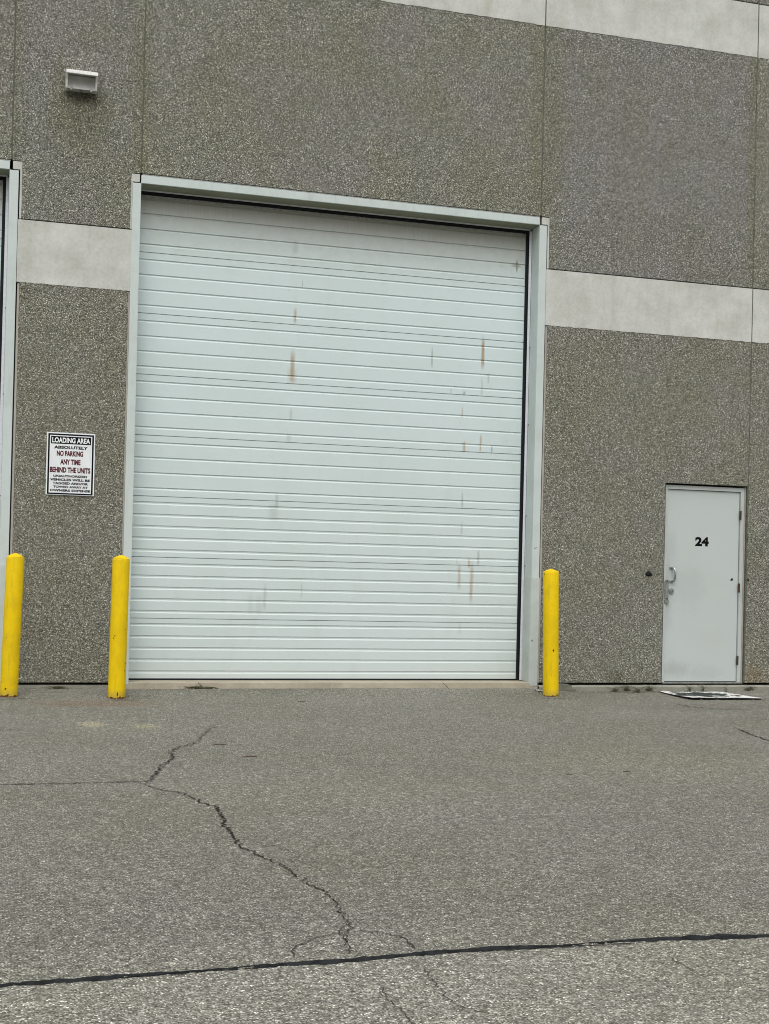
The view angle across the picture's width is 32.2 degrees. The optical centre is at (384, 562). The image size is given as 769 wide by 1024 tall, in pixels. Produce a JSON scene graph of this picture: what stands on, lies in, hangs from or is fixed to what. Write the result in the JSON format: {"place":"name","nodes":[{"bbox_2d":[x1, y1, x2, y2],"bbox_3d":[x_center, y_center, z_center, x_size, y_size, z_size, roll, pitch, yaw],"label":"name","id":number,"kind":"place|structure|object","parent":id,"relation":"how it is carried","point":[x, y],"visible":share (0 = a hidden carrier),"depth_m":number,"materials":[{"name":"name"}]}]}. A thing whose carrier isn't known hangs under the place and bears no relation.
{"place":"outdoors","nodes":[
{"label":"outdoors","id":0,"kind":"place"},
{"bbox_2d":[0,686,768,985],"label":"asphalt yard","id":1,"kind":"structure","parent":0,"point":[450,841],"depth_m":6.56,"materials":[{"name":"grey asphalt"}]},
{"bbox_2d":[0,553,23,696],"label":"bollard","id":2,"kind":"object","parent":1,"relation":"on","point":[12,619],"visible":0.95,"depth_m":12.35,"materials":[{"name":"yellow metal"}]},
{"bbox_2d":[42,686,66,688],"bbox_3d":[-3.212,1.218,12.988,0.284,0.034,0.096,2,-1,-16],"label":"weed","id":3,"kind":"object","parent":1,"relation":"on","point":[58,687],"visible":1,"depth_m":12.99,"materials":[{"name":"plant"}]},
{"bbox_2d":[2,781,143,784],"bbox_3d":[-1.909,1.246,7.498,1.236,0.001,0.040,2,-1,-17],"label":"crack","id":4,"kind":"object","parent":1,"relation":"on","point":[84,782],"visible":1,"depth_m":7.53,"materials":[{"name":"black asphalt"}]},
{"bbox_2d":[108,555,129,698],"bbox_3d":[-2.510,0.631,12.582,0.166,1.399,0.166,2,-1,-16],"label":"bollard","id":5,"kind":"object","parent":1,"relation":"on","point":[118,627],"visible":0.94,"depth_m":12.51,"materials":[{"name":"yellow metal"}]},
{"bbox_2d":[141,724,215,783],"bbox_3d":[-1.391,1.272,9.146,0.152,0.003,3.176,1,-1,1],"label":"crack","id":6,"kind":"object","parent":1,"relation":"on","point":[173,757],"visible":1,"depth_m":8.55,"materials":[{"name":"black asphalt"}]},
{"bbox_2d":[182,685,201,688],"bbox_3d":[-1.927,1.254,13.371,0.288,0.039,0.093,2,-1,-16],"label":"weed","id":7,"kind":"object","parent":1,"relation":"on","point":[196,687],"visible":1,"depth_m":13.37,"materials":[{"name":"plant"}]},
{"bbox_2d":[200,686,218,688],"bbox_3d":[-1.789,1.259,13.414,0.236,0.034,0.066,1,-1,-8],"label":"weed","id":8,"kind":"object","parent":1,"relation":"on","point":[203,687],"visible":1,"depth_m":13.41,"materials":[{"name":"plant"}]},
{"bbox_2d":[140,782,353,953],"bbox_3d":[-0.674,1.264,6.020,0.291,0.006,3.698,2,-1,-21],"label":"crack","id":9,"kind":"object","parent":1,"relation":"on","point":[232,835],"visible":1,"depth_m":5.85,"materials":[{"name":"black asphalt"}]},
{"bbox_2d":[291,931,345,956],"bbox_3d":[-0.236,1.259,4.403,0.067,0.006,0.358,1,-1,25],"label":"crack","id":10,"kind":"object","parent":1,"relation":"on","point":[304,942],"visible":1,"depth_m":4.38,"materials":[{"name":"grey asphalt"}]},
{"bbox_2d":[338,922,350,953],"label":"crack","id":11,"kind":"object","parent":1,"relation":"on","point":[344,938],"visible":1,"depth_m":4.47,"materials":[{"name":"grey asphalt"}]},
{"bbox_2d":[0,934,768,987],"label":"tar seam","id":12,"kind":"object","parent":1,"relation":"on","point":[424,953],"visible":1,"depth_m":4.26,"materials":[{"name":"black asphalt"}]},
{"bbox_2d":[0,0,768,690],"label":"warehouse building","id":13,"kind":"structure","parent":1,"relation":"on","point":[386,342],"depth_m":14.16,"materials":[{"name":"concrete"}]},
{"bbox_2d":[0,176,8,507],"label":"overhead door","id":14,"kind":"structure","parent":13,"relation":"in","point":[2,179],"depth_m":13.11,"materials":[{"name":"white metal"}]},
{"bbox_2d":[45,432,94,495],"bbox_3d":[-3.078,-0.961,13.058,0.462,0.612,0.010,2,-1,-16],"label":"sign","id":15,"kind":"object","parent":13,"relation":"attached to","point":[70,462],"visible":1,"depth_m":13.05,"materials":[{"name":"white metal"}]},
{"bbox_2d":[65,69,97,93],"bbox_3d":[-2.960,-4.696,13.017,0.300,0.194,0.180,2,-1,-16],"label":"wall light","id":16,"kind":"object","parent":13,"relation":"attached to","point":[81,81],"visible":1,"depth_m":13.03,"materials":[{"name":"metal"}]},
{"bbox_2d":[128,180,529,679],"bbox_3d":[-0.518,-1.303,14.103,4.314,5.106,0.080,2,-1,-16],"label":"overhead door","id":17,"kind":"structure","parent":13,"relation":"in","point":[329,449],"depth_m":14.04,"materials":[{"name":"white metal"}]},
{"bbox_2d":[664,489,741,680],"bbox_3d":[3.596,0.270,15.075,0.957,2.158,0.116,2,-1,-16],"label":"entry door","id":18,"kind":"structure","parent":13,"relation":"in","point":[701,585],"depth_m":15.09,"materials":[{"name":"paint"}]},
{"bbox_2d":[362,930,414,948],"bbox_3d":[0.034,1.266,4.478,0.078,0.006,0.322,2,-1,-44],"label":"crack","id":19,"kind":"object","parent":1,"relation":"on","point":[412,945],"visible":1,"depth_m":4.50,"materials":[{"name":"grey asphalt"}]},
{"bbox_2d":[543,569,558,696],"bbox_3d":[1.733,0.756,13.879,0.165,1.373,0.166,0,0,-16],"label":"bollard","id":20,"kind":"object","parent":1,"relation":"on","point":[550,632],"visible":0.9,"depth_m":13.81,"materials":[{"name":"yellow metal"}]},
{"bbox_2d":[559,684,575,691],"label":"concrete block","id":21,"kind":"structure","parent":1,"relation":"on","point":[565,687],"depth_m":14.38,"materials":[{"name":"beige concrete"}]},
{"bbox_2d":[607,686,628,691],"bbox_3d":[2.535,1.382,14.572,0.295,0.078,0.133,2,-1,-16],"label":"weed","id":22,"kind":"object","parent":1,"relation":"on","point":[615,689],"visible":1,"depth_m":14.56,"materials":[{"name":"plant"}]},
{"bbox_2d":[629,685,646,692],"bbox_3d":[2.760,1.382,14.571,0.277,0.092,0.129,2,-1,-16],"label":"weed","id":23,"kind":"object","parent":1,"relation":"on","point":[637,689],"visible":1,"depth_m":14.56,"materials":[{"name":"plant"}]},
{"bbox_2d":[642,683,662,690],"bbox_3d":[2.948,1.391,14.755,0.289,0.084,0.127,2,-1,-42],"label":"weed","id":24,"kind":"object","parent":1,"relation":"on","point":[648,687],"visible":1,"depth_m":14.75,"materials":[{"name":"plant"}]},
{"bbox_2d":[659,691,765,698],"bbox_3d":[3.482,1.428,14.329,0.855,0.022,0.870,2,-1,-16],"label":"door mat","id":25,"kind":"object","parent":1,"relation":"on","point":[717,695],"depth_m":14.30,"materials":[{"name":"white rubber"}]},
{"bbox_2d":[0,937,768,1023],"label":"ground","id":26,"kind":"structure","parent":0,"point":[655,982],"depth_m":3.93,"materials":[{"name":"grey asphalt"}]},
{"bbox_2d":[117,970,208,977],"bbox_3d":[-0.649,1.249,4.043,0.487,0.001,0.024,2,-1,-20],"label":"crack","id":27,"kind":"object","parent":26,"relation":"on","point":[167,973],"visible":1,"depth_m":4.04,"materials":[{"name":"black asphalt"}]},
{"bbox_2d":[381,985,414,1023],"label":"crack","id":28,"kind":"object","parent":26,"relation":"on","point":[394,1005],"visible":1,"depth_m":3.82,"materials":[{"name":"grey asphalt"}]},
{"bbox_2d":[424,967,497,1016],"bbox_3d":[0.192,1.268,3.937,0.075,0.001,0.532,2,-1,-23],"label":"crack","id":29,"kind":"object","parent":26,"relation":"on","point":[447,997],"visible":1,"depth_m":3.90,"materials":[{"name":"grey asphalt"}]},
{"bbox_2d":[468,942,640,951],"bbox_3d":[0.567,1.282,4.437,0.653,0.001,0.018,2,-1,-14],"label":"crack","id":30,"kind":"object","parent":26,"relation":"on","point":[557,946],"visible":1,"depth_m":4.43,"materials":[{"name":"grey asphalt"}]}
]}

